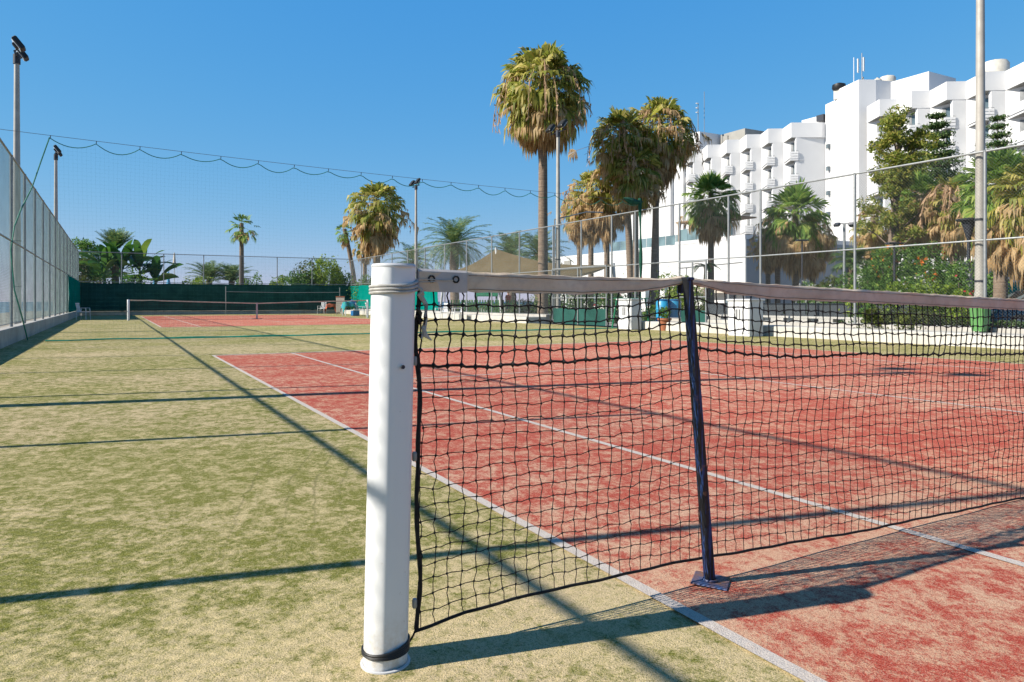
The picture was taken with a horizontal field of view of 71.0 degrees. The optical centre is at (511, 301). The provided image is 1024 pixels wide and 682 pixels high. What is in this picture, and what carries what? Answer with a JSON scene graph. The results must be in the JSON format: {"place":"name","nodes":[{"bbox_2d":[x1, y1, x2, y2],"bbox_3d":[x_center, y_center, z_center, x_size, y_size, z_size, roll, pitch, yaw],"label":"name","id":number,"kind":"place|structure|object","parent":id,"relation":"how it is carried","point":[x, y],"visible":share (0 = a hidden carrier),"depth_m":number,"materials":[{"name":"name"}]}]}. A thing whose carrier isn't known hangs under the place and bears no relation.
{"place":"outdoors","nodes":[
{"label":"outdoors","id":0,"kind":"place"},
{"bbox_2d":[0,308,616,327],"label":"ground","id":1,"kind":"structure","parent":0,"point":[213,310],"depth_m":44.33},
{"bbox_2d":[11,35,28,324],"bbox_3d":[-15.684,-3.625,22.849,0.396,9.246,1.400,0,0,-29],"label":"floodlight mast","id":2,"kind":"object","parent":1,"relation":"on","point":[19,54],"visible":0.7,"depth_m":22.74,"materials":[{"name":"galvanised steel"},{"name":"dark paint"},{"name":"glass"}]},
{"bbox_2d":[0,311,79,348],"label":"concrete wall","id":3,"kind":"structure","parent":1,"relation":"on","point":[15,333],"depth_m":20.31,"materials":[{"name":"white concrete"}]},
{"bbox_2d":[0,138,78,326],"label":"chain link fence","id":4,"kind":"object","parent":3,"relation":"on","point":[70,251],"visible":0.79,"depth_m":22.45,"materials":[{"name":"metal"}]},
{"bbox_2d":[68,275,79,312],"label":"windscreen","id":5,"kind":"object","parent":4,"relation":"attached to","point":[74,286],"visible":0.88,"depth_m":42.83,"materials":[{"name":"green fabric"}]},
{"bbox_2d":[53,145,62,314],"bbox_3d":[-24.280,-3.625,38.322,0.396,9.246,1.400,0,0,-29],"label":"floodlight mast","id":6,"kind":"object","parent":1,"relation":"on","point":[57,150],"visible":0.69,"depth_m":38.21,"materials":[{"name":"metal"}]},
{"bbox_2d":[51,251,104,313],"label":"bush","id":7,"kind":"object","parent":1,"relation":"on","point":[82,277],"visible":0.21,"depth_m":60.44,"materials":[{"name":"green plant"}]},
{"bbox_2d":[61,236,111,288],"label":"tree","id":8,"kind":"object","parent":1,"relation":"on","point":[82,244],"visible":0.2,"depth_m":65.41,"materials":[{"name":"green plant"}]},
{"bbox_2d":[79,257,111,282],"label":"bush","id":9,"kind":"object","parent":1,"relation":"on","point":[97,272],"visible":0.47,"depth_m":61.14,"materials":[{"name":"green plant"}]},
{"bbox_2d":[79,241,128,282],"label":"banana plant","id":10,"kind":"object","parent":1,"relation":"on","point":[107,262],"visible":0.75,"depth_m":59.92,"materials":[{"name":"green plant"}]},
{"bbox_2d":[96,227,134,282],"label":"date palm","id":11,"kind":"object","parent":1,"relation":"on","point":[113,235],"visible":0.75,"depth_m":61.65,"materials":[{"name":"green plant"}]},
{"bbox_2d":[87,239,152,282],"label":"banana plant","id":12,"kind":"object","parent":1,"relation":"on","point":[125,249],"visible":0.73,"depth_m":60.02,"materials":[{"name":"green plant"}]},
{"bbox_2d":[95,263,154,283],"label":"bush","id":13,"kind":"object","parent":1,"relation":"on","point":[128,280],"visible":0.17,"depth_m":59.43,"materials":[{"name":"green plant"}]},
{"bbox_2d":[111,239,177,281],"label":"banana plant","id":14,"kind":"object","parent":1,"relation":"on","point":[139,248],"visible":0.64,"depth_m":60.60,"materials":[{"name":"green plant"}]},
{"bbox_2d":[120,255,183,283],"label":"banana plant","id":15,"kind":"object","parent":1,"relation":"on","point":[154,272],"visible":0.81,"depth_m":60.78,"materials":[{"name":"green plant"}]},
{"bbox_2d":[183,260,227,283],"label":"date palm","id":16,"kind":"object","parent":1,"relation":"on","point":[207,274],"visible":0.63,"depth_m":69.35,"materials":[{"name":"green plant"}]},
{"bbox_2d":[82,310,337,314],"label":"concrete wall","id":17,"kind":"structure","parent":1,"relation":"on","point":[192,312],"depth_m":55.16,"materials":[{"name":"grey concrete"}]},
{"bbox_2d":[79,251,350,311],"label":"chain link fence","id":18,"kind":"object","parent":17,"relation":"on","point":[163,282],"visible":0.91,"depth_m":55.33,"materials":[{"name":"metal"}]},
{"bbox_2d":[80,282,349,310],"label":"windscreen","id":19,"kind":"object","parent":18,"relation":"attached to","point":[92,301],"visible":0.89,"depth_m":55.04,"materials":[{"name":"green fabric"}]},
{"bbox_2d":[207,263,255,284],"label":"date palm","id":20,"kind":"object","parent":1,"relation":"on","point":[234,277],"visible":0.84,"depth_m":69.36,"materials":[{"name":"green plant"}]},
{"bbox_2d":[225,214,259,284],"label":"fan palm","id":21,"kind":"object","parent":1,"relation":"on","point":[241,238],"visible":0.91,"depth_m":65.82,"materials":[{"name":"green plant"}]},
{"bbox_2d":[280,269,318,285],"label":"bush","id":22,"kind":"object","parent":1,"relation":"on","point":[293,281],"visible":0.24,"depth_m":61.26,"materials":[{"name":"green plant"}]},
{"bbox_2d":[291,256,326,285],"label":"bush","id":23,"kind":"object","parent":1,"relation":"on","point":[303,270],"visible":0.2,"depth_m":62.25,"materials":[{"name":"green plant"}]},
{"bbox_2d":[313,253,348,285],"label":"bush","id":24,"kind":"object","parent":1,"relation":"on","point":[334,274],"visible":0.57,"depth_m":62.27,"materials":[{"name":"green plant"}]},
{"bbox_2d":[338,309,549,323],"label":"retaining wall","id":25,"kind":"structure","parent":1,"relation":"on","point":[481,316],"depth_m":36.50,"materials":[{"name":"concrete"}]},
{"bbox_2d":[545,119,567,307],"bbox_3d":[2.050,-3.625,32.930,0.396,9.246,1.400,0,0,-29],"label":"floodlight mast","id":26,"kind":"object","parent":1,"relation":"on","point":[561,124],"visible":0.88,"depth_m":32.89,"materials":[{"name":"metal"}]},
{"bbox_2d":[641,318,1023,349],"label":"retaining wall","id":27,"kind":"structure","parent":1,"relation":"on","point":[780,325],"depth_m":18.03,"materials":[{"name":"concrete"}]},
{"bbox_2d":[351,143,1023,327],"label":"chain link fence","id":28,"kind":"object","parent":27,"relation":"on","point":[984,221],"visible":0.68,"depth_m":22.06,"materials":[{"name":"metal"}]},
{"bbox_2d":[350,285,437,309],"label":"windscreen","id":29,"kind":"object","parent":28,"relation":"attached to","point":[363,294],"visible":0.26,"depth_m":56.55,"materials":[{"name":"green fabric"}]},
{"bbox_2d":[552,265,606,325],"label":"gate","id":30,"kind":"structure","parent":28,"relation":"attached to","point":[570,314],"depth_m":30.77,"materials":[{"name":"metal"}]},
{"bbox_2d":[679,260,706,321],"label":"gate","id":31,"kind":"structure","parent":28,"relation":"attached to","point":[703,317],"depth_m":24.57,"materials":[{"name":"metal"}]},
{"bbox_2d":[969,308,992,332],"bbox_3d":[10.675,0.358,16.350,0.390,0.700,0.380,0,0,-29],"label":"wheelie bin","id":32,"kind":"object","parent":27,"relation":"on","point":[980,319],"visible":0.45,"depth_m":16.24,"materials":[{"name":"green plastic"}]},
{"bbox_2d":[0,313,1023,681],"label":"turf","id":33,"kind":"structure","parent":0,"point":[182,509],"depth_m":2.93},
{"bbox_2d":[127,299,129,320],"bbox_3d":[-20.041,0.446,37.474,0.125,1.104,0.125,0,0,-29],"label":"net post","id":34,"kind":"object","parent":33,"relation":"on","point":[128,310],"visible":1,"depth_m":37.42,"materials":[{"name":"white metal"}]},
{"bbox_2d":[130,300,366,319],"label":"tennis net","id":35,"kind":"object","parent":34,"relation":"attached to","point":[246,307],"visible":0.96,"depth_m":40.16,"materials":[{"name":"fabric"}]},
{"bbox_2d":[142,315,369,326],"bbox_3d":[-14.420,0.994,40.597,10.970,0.001,23.770,0,0,-29],"label":"court surface","id":36,"kind":"object","parent":33,"relation":"on","point":[265,321],"visible":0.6,"depth_m":37.45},
{"bbox_2d":[1,129,643,340],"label":"divider net","id":37,"kind":"object","parent":33,"relation":"on","point":[632,201],"visible":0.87,"depth_m":20.65,"materials":[{"name":"fabric"}]},
{"bbox_2d":[360,263,415,674],"bbox_3d":[-0.343,0.448,1.990,0.155,1.108,0.137,0,0,-29],"label":"net post","id":38,"kind":"object","parent":33,"relation":"on","point":[385,647],"visible":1,"depth_m":1.94,"materials":[{"name":"white metal"}]},
{"bbox_2d":[369,280,431,340],"bbox_3d":[-0.325,0.025,2.005,0.137,0.173,0.154,0,0,32],"label":"rope","id":39,"kind":"object","parent":38,"relation":"attached to","point":[396,288],"visible":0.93,"depth_m":1.97,"materials":[{"name":"white fabric"}]},
{"bbox_2d":[410,268,1023,641],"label":"tennis net","id":40,"kind":"object","parent":38,"relation":"attached to","point":[447,281],"visible":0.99,"depth_m":2.51,"materials":[{"name":"fabric"}]},
{"bbox_2d":[216,340,1023,681],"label":"court surface","id":41,"kind":"object","parent":33,"relation":"on","point":[886,604],"visible":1,"depth_m":4.00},
{"bbox_2d":[212,340,1023,681],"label":"court lines","id":42,"kind":"object","parent":41,"relation":"on","point":[736,638],"visible":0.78,"depth_m":3.05,"materials":[{"name":"white paint"}]},
{"bbox_2d":[677,277,730,590],"bbox_3d":[0.675,0.455,2.524,0.168,1.078,0.171,0,0,23],"label":"singles stick","id":43,"kind":"object","parent":41,"relation":"on","point":[708,577],"visible":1,"depth_m":2.50,"materials":[{"name":"black paint"}]},
{"bbox_2d":[616,299,642,329],"bbox_3d":[4.204,0.448,25.700,0.530,1.100,0.880,0,0,-29],"label":"metal cabinet","id":44,"kind":"object","parent":33,"relation":"on","point":[623,313],"visible":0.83,"depth_m":25.41,"materials":[{"name":"white metal"}]},
{"bbox_2d":[657,306,671,330],"bbox_3d":[5.228,0.569,24.607,0.480,0.858,0.489,0,0,-29],"label":"plant pot","id":45,"kind":"object","parent":33,"relation":"on","point":[665,320],"visible":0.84,"depth_m":24.46,"materials":[{"name":"ceramic"}]},
{"bbox_2d":[726,299,764,336],"bbox_3d":[6.742,0.463,20.700,0.630,1.070,0.880,0,0,-29],"label":"metal cabinet","id":46,"kind":"object","parent":33,"relation":"on","point":[747,315],"visible":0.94,"depth_m":20.42,"materials":[{"name":"white metal"}]},
{"bbox_2d":[0,0,1023,301],"label":"sky","id":47,"kind":"structure","parent":0,"point":[401,88],"materials":[{"name":"blue"}]},
{"bbox_2d":[481,310,616,326],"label":"pavement","id":48,"kind":"structure","parent":0,"point":[614,325],"depth_m":32.01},
{"bbox_2d":[335,223,356,283],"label":"fan palm","id":49,"kind":"object","parent":48,"relation":"on","point":[344,240],"visible":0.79,"depth_m":66.01,"materials":[{"name":"green plant"}]},
{"bbox_2d":[352,236,372,308],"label":"fan palm","id":50,"kind":"object","parent":48,"relation":"on","point":[359,254],"visible":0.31,"depth_m":63.71,"materials":[{"name":"brown plant"}]},
{"bbox_2d":[342,180,418,262],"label":"fan palm","id":51,"kind":"object","parent":48,"relation":"on","point":[363,220],"visible":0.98,"depth_m":61.08,"materials":[{"name":"green plant"}]},
{"bbox_2d":[385,242,439,268],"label":"date palm","id":52,"kind":"object","parent":48,"relation":"on","point":[411,248],"visible":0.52,"depth_m":59.68,"materials":[{"name":"green plant"}]},
{"bbox_2d":[409,178,420,310],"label":"floodlight mast","id":53,"kind":"object","parent":48,"relation":"on","point":[413,182],"visible":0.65,"depth_m":48.36,"materials":[{"name":"metal"}]},
{"bbox_2d":[414,215,495,310],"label":"date palm","id":54,"kind":"object","parent":48,"relation":"on","point":[456,232],"visible":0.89,"depth_m":57.51,"materials":[{"name":"green plant"}]},
{"bbox_2d":[448,300,513,312],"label":"picket fence","id":55,"kind":"object","parent":48,"relation":"on","point":[495,303],"visible":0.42,"depth_m":46.99,"materials":[{"name":"white paint"}]},
{"bbox_2d":[484,230,534,300],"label":"date palm","id":56,"kind":"object","parent":48,"relation":"on","point":[508,241],"visible":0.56,"depth_m":55.50,"materials":[{"name":"green plant"}]},
{"bbox_2d":[496,298,550,316],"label":"bush","id":57,"kind":"object","parent":48,"relation":"on","point":[522,309],"visible":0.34,"depth_m":45.71,"materials":[{"name":"green plant"}]},
{"bbox_2d":[439,248,616,315],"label":"shade sail","id":58,"kind":"object","parent":48,"relation":"on","point":[506,264],"visible":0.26,"depth_m":45.46,"materials":[{"name":"beige fabric"}]},
{"bbox_2d":[505,230,572,304],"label":"date palm","id":59,"kind":"object","parent":48,"relation":"on","point":[534,240],"visible":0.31,"depth_m":49.60,"materials":[{"name":"green plant"}]},
{"bbox_2d":[490,40,592,314],"bbox_3d":[1.415,-6.393,37.820,5.680,14.782,5.845,0,0,-29],"label":"fan palm","id":60,"kind":"object","parent":48,"relation":"on","point":[534,114],"visible":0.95,"depth_m":37.10,"materials":[{"name":"green plant"}]},
{"bbox_2d":[548,191,584,305],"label":"fan palm","id":61,"kind":"object","parent":48,"relation":"on","point":[571,232],"visible":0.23,"depth_m":45.73,"materials":[{"name":"green plant"}]},
{"bbox_2d":[561,294,604,307],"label":"bush","id":62,"kind":"object","parent":48,"relation":"on","point":[583,300],"visible":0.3,"depth_m":35.66,"materials":[{"name":"green plant"}]},
{"bbox_2d":[560,170,613,307],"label":"fan palm","id":63,"kind":"object","parent":48,"relation":"on","point":[581,216],"visible":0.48,"depth_m":43.53,"materials":[{"name":"green plant"}]},
{"bbox_2d":[567,164,624,309],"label":"fan palm","id":64,"kind":"object","parent":48,"relation":"on","point":[606,209],"visible":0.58,"depth_m":42.29,"materials":[{"name":"green plant"}]},
{"bbox_2d":[591,273,642,323],"bbox_3d":[4.897,-0.147,33.030,2.648,2.392,1.477,0,0,-29],"label":"bush","id":65,"kind":"object","parent":48,"relation":"on","point":[602,303],"visible":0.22,"depth_m":32.68,"materials":[{"name":"green plant"}]},
{"bbox_2d":[568,105,667,297],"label":"fan palm","id":66,"kind":"object","parent":48,"relation":"on","point":[623,122],"visible":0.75,"depth_m":40.26,"materials":[{"name":"green plant"}]},
{"bbox_2d":[604,144,669,297],"bbox_3d":[6.884,-3.893,40.090,3.588,9.781,3.326,0,0,-29],"label":"fan palm","id":67,"kind":"object","parent":48,"relation":"on","point":[644,188],"visible":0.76,"depth_m":39.31,"materials":[{"name":"green plant"}]},
{"bbox_2d":[650,266,711,309],"bbox_3d":[7.317,-0.233,31.053,2.612,2.577,2.329,0,0,-29],"label":"bush","id":68,"kind":"object","parent":48,"relation":"on","point":[675,294],"visible":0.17,"depth_m":30.61,"materials":[{"name":"green plant"}]},
{"bbox_2d":[641,311,817,321],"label":"garden wall","id":69,"kind":"structure","parent":48,"relation":"on","point":[654,319],"depth_m":24.33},
{"bbox_2d":[746,227,773,302],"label":"fan palm","id":70,"kind":"object","parent":48,"relation":"on","point":[765,263],"visible":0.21,"depth_m":45.87,"materials":[{"name":"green plant"}]},
{"bbox_2d":[749,209,792,302],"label":"fan palm","id":71,"kind":"object","parent":48,"relation":"on","point":[775,266],"visible":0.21,"depth_m":44.84,"materials":[{"name":"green plant"}]},
{"bbox_2d":[707,314,862,323],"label":"openwork wall","id":72,"kind":"structure","parent":48,"relation":"on","point":[802,319],"depth_m":22.14,"materials":[{"name":"concrete"}]},
{"bbox_2d":[756,178,832,302],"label":"fan palm","id":73,"kind":"object","parent":48,"relation":"on","point":[806,230],"visible":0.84,"depth_m":41.41,"materials":[{"name":"green plant"}]},
{"bbox_2d":[708,303,913,319],"bbox_3d":[9.408,0.528,23.791,0.115,0.940,8.060,0,0,-29],"label":"slate panel fence","id":74,"kind":"object","parent":48,"relation":"on","point":[780,307],"visible":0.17,"depth_m":23.39,"materials":[{"name":"metal"}]},
{"bbox_2d":[800,211,839,282],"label":"fan palm","id":75,"kind":"object","parent":48,"relation":"on","point":[826,258],"visible":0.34,"depth_m":42.42,"materials":[{"name":"green plant"}]},
{"bbox_2d":[833,222,852,288],"bbox_3d":[12.786,-1.022,27.600,0.862,4.040,0.306,0,0,0],"label":"street lamp","id":76,"kind":"object","parent":48,"relation":"on","point":[844,238],"visible":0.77,"depth_m":27.57,"materials":[{"name":"metal"}]},
{"bbox_2d":[828,247,872,284],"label":"date palm","id":77,"kind":"object","parent":48,"relation":"on","point":[850,262],"visible":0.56,"depth_m":29.81,"materials":[{"name":"green plant"}]},
{"bbox_2d":[831,256,898,290],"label":"bush","id":78,"kind":"object","parent":48,"relation":"on","point":[870,285],"visible":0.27,"depth_m":26.86,"materials":[{"name":"green plant"}]},
{"bbox_2d":[853,304,926,328],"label":"bush","id":79,"kind":"object","parent":48,"relation":"on","point":[875,318],"visible":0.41,"depth_m":18.87,"materials":[{"name":"green plant"}]},
{"bbox_2d":[869,240,949,290],"bbox_3d":[14.867,-0.794,26.972,2.534,3.697,2.554,0,0,-29],"label":"bush","id":80,"kind":"object","parent":48,"relation":"on","point":[918,273],"visible":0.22,"depth_m":26.82,"materials":[{"name":"green plant"}]},
{"bbox_2d":[897,271,939,292],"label":"bush","id":81,"kind":"object","parent":48,"relation":"on","point":[913,281],"visible":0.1,"depth_m":23.46,"materials":[{"name":"green plant"}]},
{"bbox_2d":[879,277,960,325],"bbox_3d":[11.770,0.079,20.753,2.532,1.995,1.544,0,0,-29],"label":"bush","id":82,"kind":"object","parent":48,"relation":"on","point":[921,289],"visible":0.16,"depth_m":20.29,"materials":[{"name":"green plant"}]},
{"bbox_2d":[887,308,965,329],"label":"bush","id":83,"kind":"object","parent":48,"relation":"on","point":[919,318],"visible":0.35,"depth_m":18.15,"materials":[{"name":"green plant"}]},
{"bbox_2d":[884,110,973,261],"bbox_3d":[21.762,-4.268,36.228,5.185,10.544,4.962,0,0,0],"label":"tree","id":84,"kind":"object","parent":48,"relation":"on","point":[935,126],"visible":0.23,"depth_m":35.59,"materials":[{"name":"green plant"}]},
{"bbox_2d":[896,243,964,281],"bbox_3d":[17.535,-0.689,30.066,4.392,3.552,1.694,0,0,-29],"label":"bush","id":85,"kind":"object","parent":48,"relation":"on","point":[915,254],"visible":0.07,"depth_m":29.70,"materials":[{"name":"green plant"}]},
{"bbox_2d":[906,283,970,325],"bbox_3d":[12.293,0.115,20.191,1.915,1.862,1.458,0,0,-29],"label":"bush","id":86,"kind":"object","parent":48,"relation":"on","point":[949,292],"visible":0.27,"depth_m":20.05,"materials":[{"name":"green plant"}]},
{"bbox_2d":[955,217,974,325],"bbox_3d":[14.004,-0.786,22.000,0.700,3.569,0.700,0,0,-29],"label":"street lamp","id":87,"kind":"object","parent":48,"relation":"on","point":[966,222],"visible":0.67,"depth_m":21.94,"materials":[{"name":"metal"}]},
{"bbox_2d":[941,253,996,324],"bbox_3d":[13.716,-0.209,22.014,1.715,2.519,1.512,0,0,-29],"label":"bush","id":88,"kind":"object","parent":48,"relation":"on","point":[960,281],"visible":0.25,"depth_m":21.83,"materials":[{"name":"green plant"}]},
{"bbox_2d":[974,0,984,296],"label":"floodlight mast","id":89,"kind":"object","parent":48,"relation":"on","point":[980,87],"visible":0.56,"depth_m":16.80,"materials":[{"name":"metal"}]},
{"bbox_2d":[947,144,1023,325],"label":"fan palm","id":90,"kind":"object","parent":48,"relation":"on","point":[993,175],"visible":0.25,"depth_m":22.81,"materials":[{"name":"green plant"}]},
{"bbox_2d":[971,260,1010,297],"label":"bush","id":91,"kind":"object","parent":48,"relation":"on","point":[990,282],"visible":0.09,"depth_m":26.73,"materials":[{"name":"green plant"}]},
{"bbox_2d":[966,114,1023,191],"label":"tree","id":92,"kind":"object","parent":48,"relation":"on","point":[998,143],"visible":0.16,"depth_m":37.80,"materials":[{"name":"green plant"}]},
{"bbox_2d":[987,155,1023,292],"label":"fan palm","id":93,"kind":"object","parent":48,"relation":"on","point":[1019,233],"visible":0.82,"depth_m":20.88,"materials":[{"name":"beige plant"}]},
{"bbox_2d":[990,291,1023,324],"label":"parked car","id":94,"kind":"object","parent":48,"relation":"on","point":[1015,294],"visible":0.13,"depth_m":22.15,"materials":[{"name":"blue paint"}]},
{"bbox_2d":[551,235,696,310],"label":"annexe building","id":95,"kind":"structure","parent":0,"point":[646,273],"depth_m":75.28,"materials":[{"name":"white paint"}]},
{"bbox_2d":[668,216,852,305],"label":"annexe building","id":96,"kind":"structure","parent":0,"point":[736,265],"depth_m":62.33,"materials":[{"name":"white paint"}]},
{"bbox_2d":[631,62,1023,249],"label":"hotel building","id":97,"kind":"structure","parent":0,"point":[838,136],"depth_m":91.19,"materials":[{"name":"paint"}]},
{"bbox_2d":[985,59,1009,70],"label":"water tank","id":98,"kind":"object","parent":97,"relation":"on","point":[998,65],"visible":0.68,"depth_m":74.87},
{"label":"road","id":99,"kind":"structure","parent":0,"visible":0},
{"bbox_2d":[625,95,711,308],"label":"fan palm","id":100,"kind":"object","parent":99,"relation":"on","point":[676,151],"visible":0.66,"depth_m":41.17,"materials":[{"name":"green plant"}]},
{"bbox_2d":[677,169,741,301],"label":"fan palm","id":101,"kind":"object","parent":99,"relation":"on","point":[709,182],"visible":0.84,"depth_m":44.48,"materials":[{"name":"green plant"}]},
{"bbox_2d":[849,205,905,259],"bbox_3d":[16.745,-1.755,32.932,2.328,5.506,2.357,0,0,16],"label":"fan palm","id":102,"kind":"object","parent":99,"relation":"on","point":[867,239],"visible":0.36,"depth_m":32.59,"materials":[{"name":"plant"}]},
{"bbox_2d":[852,104,941,277],"bbox_3d":[16.602,-3.671,31.068,2.708,9.390,3.142,0,0,-29],"label":"tree","id":103,"kind":"object","parent":99,"relation":"on","point":[895,134],"visible":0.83,"depth_m":30.58,"materials":[{"name":"olive green leaf"},{"name":"bark"}]},
{"bbox_2d":[889,137,938,258],"bbox_3d":[19.244,-3.445,33.912,3.114,8.896,3.106,0,0,-29],"label":"tree","id":104,"kind":"object","parent":99,"relation":"on","point":[918,152],"visible":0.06,"depth_m":33.70,"materials":[{"name":"green plant"}]},
{"bbox_2d":[887,170,943,264],"bbox_3d":[18.855,-2.600,33.022,3.013,7.196,2.819,0,0,-29],"label":"fan palm","id":105,"kind":"object","parent":99,"relation":"on","point":[918,240],"visible":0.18,"depth_m":32.61,"materials":[{"name":"green plant"}]},
{"bbox_2d":[901,239,971,294],"bbox_3d":[16.095,-0.647,27.087,2.836,3.397,2.552,0,0,-29],"label":"bush","id":106,"kind":"object","parent":99,"relation":"on","point":[944,274],"visible":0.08,"depth_m":26.51,"materials":[{"name":"green plant"}]},
{"bbox_2d":[907,172,989,272],"bbox_3d":[18.649,-2.191,30.056,3.480,6.378,3.659,0,0,-29],"label":"fan palm","id":107,"kind":"object","parent":99,"relation":"on","point":[942,232],"visible":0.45,"depth_m":29.72,"materials":[{"name":"beige plant"}]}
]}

